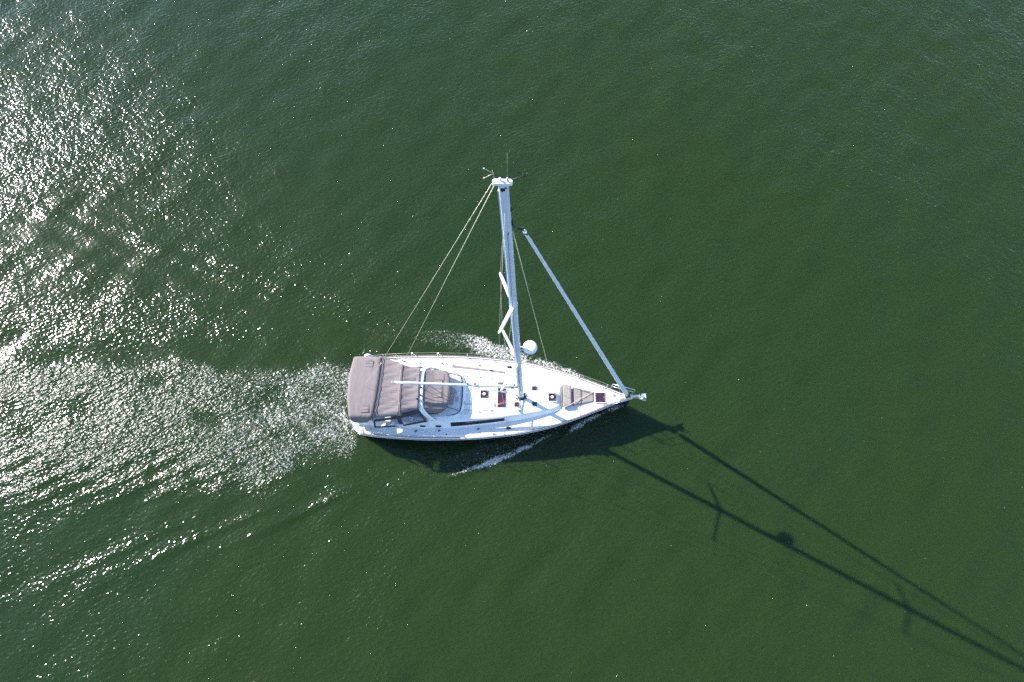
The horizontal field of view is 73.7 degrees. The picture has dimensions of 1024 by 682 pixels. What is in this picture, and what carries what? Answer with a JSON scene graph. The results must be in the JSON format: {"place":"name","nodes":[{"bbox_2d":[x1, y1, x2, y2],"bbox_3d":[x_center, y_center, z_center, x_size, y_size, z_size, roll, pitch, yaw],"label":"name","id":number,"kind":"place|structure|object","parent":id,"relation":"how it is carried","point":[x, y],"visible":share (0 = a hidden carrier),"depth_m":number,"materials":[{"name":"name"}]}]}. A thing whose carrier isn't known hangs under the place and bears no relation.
{"place":"outdoors","nodes":[
{"label":"outdoors","id":0,"kind":"place"},
{"bbox_2d":[0,0,1023,681],"bbox_3d":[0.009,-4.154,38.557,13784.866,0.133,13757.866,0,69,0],"label":"water","id":1,"kind":"structure","parent":0,"point":[778,244],"depth_m":37.14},
{"bbox_2d":[347,168,645,441],"bbox_3d":[-0.689,-0.498,25.865,14.940,21.770,4.469,1,69,0],"label":"sailing yacht","id":2,"kind":"object","parent":1,"relation":"on","point":[500,398],"visible":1,"depth_m":33.74,"materials":[{"name":"white plastic"}]},
{"bbox_2d":[381,421,391,425],"bbox_3d":[-6.172,4.084,33.544,0.559,0.140,0.160,-15,70,-6],"label":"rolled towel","id":3,"kind":"object","parent":2,"relation":"on","point":[387,423],"visible":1,"depth_m":33.51,"materials":[{"name":"white fabric"}]},
{"bbox_2d":[394,421,406,426],"bbox_3d":[-5.479,4.073,33.481,0.662,0.260,0.280,10,69,4],"label":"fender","id":4,"kind":"object","parent":2,"relation":"attached to","point":[396,423],"visible":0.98,"depth_m":33.38,"materials":[{"name":"blue plastic"}]},
{"bbox_2d":[561,384,593,407],"bbox_3d":[3.296,2.757,34.254,1.655,0.334,1.235,1,69,0],"label":"sun pad","id":5,"kind":"object","parent":2,"relation":"on","point":[566,397],"visible":1,"depth_m":34.17,"materials":[{"name":"grey fabric"}]}
]}

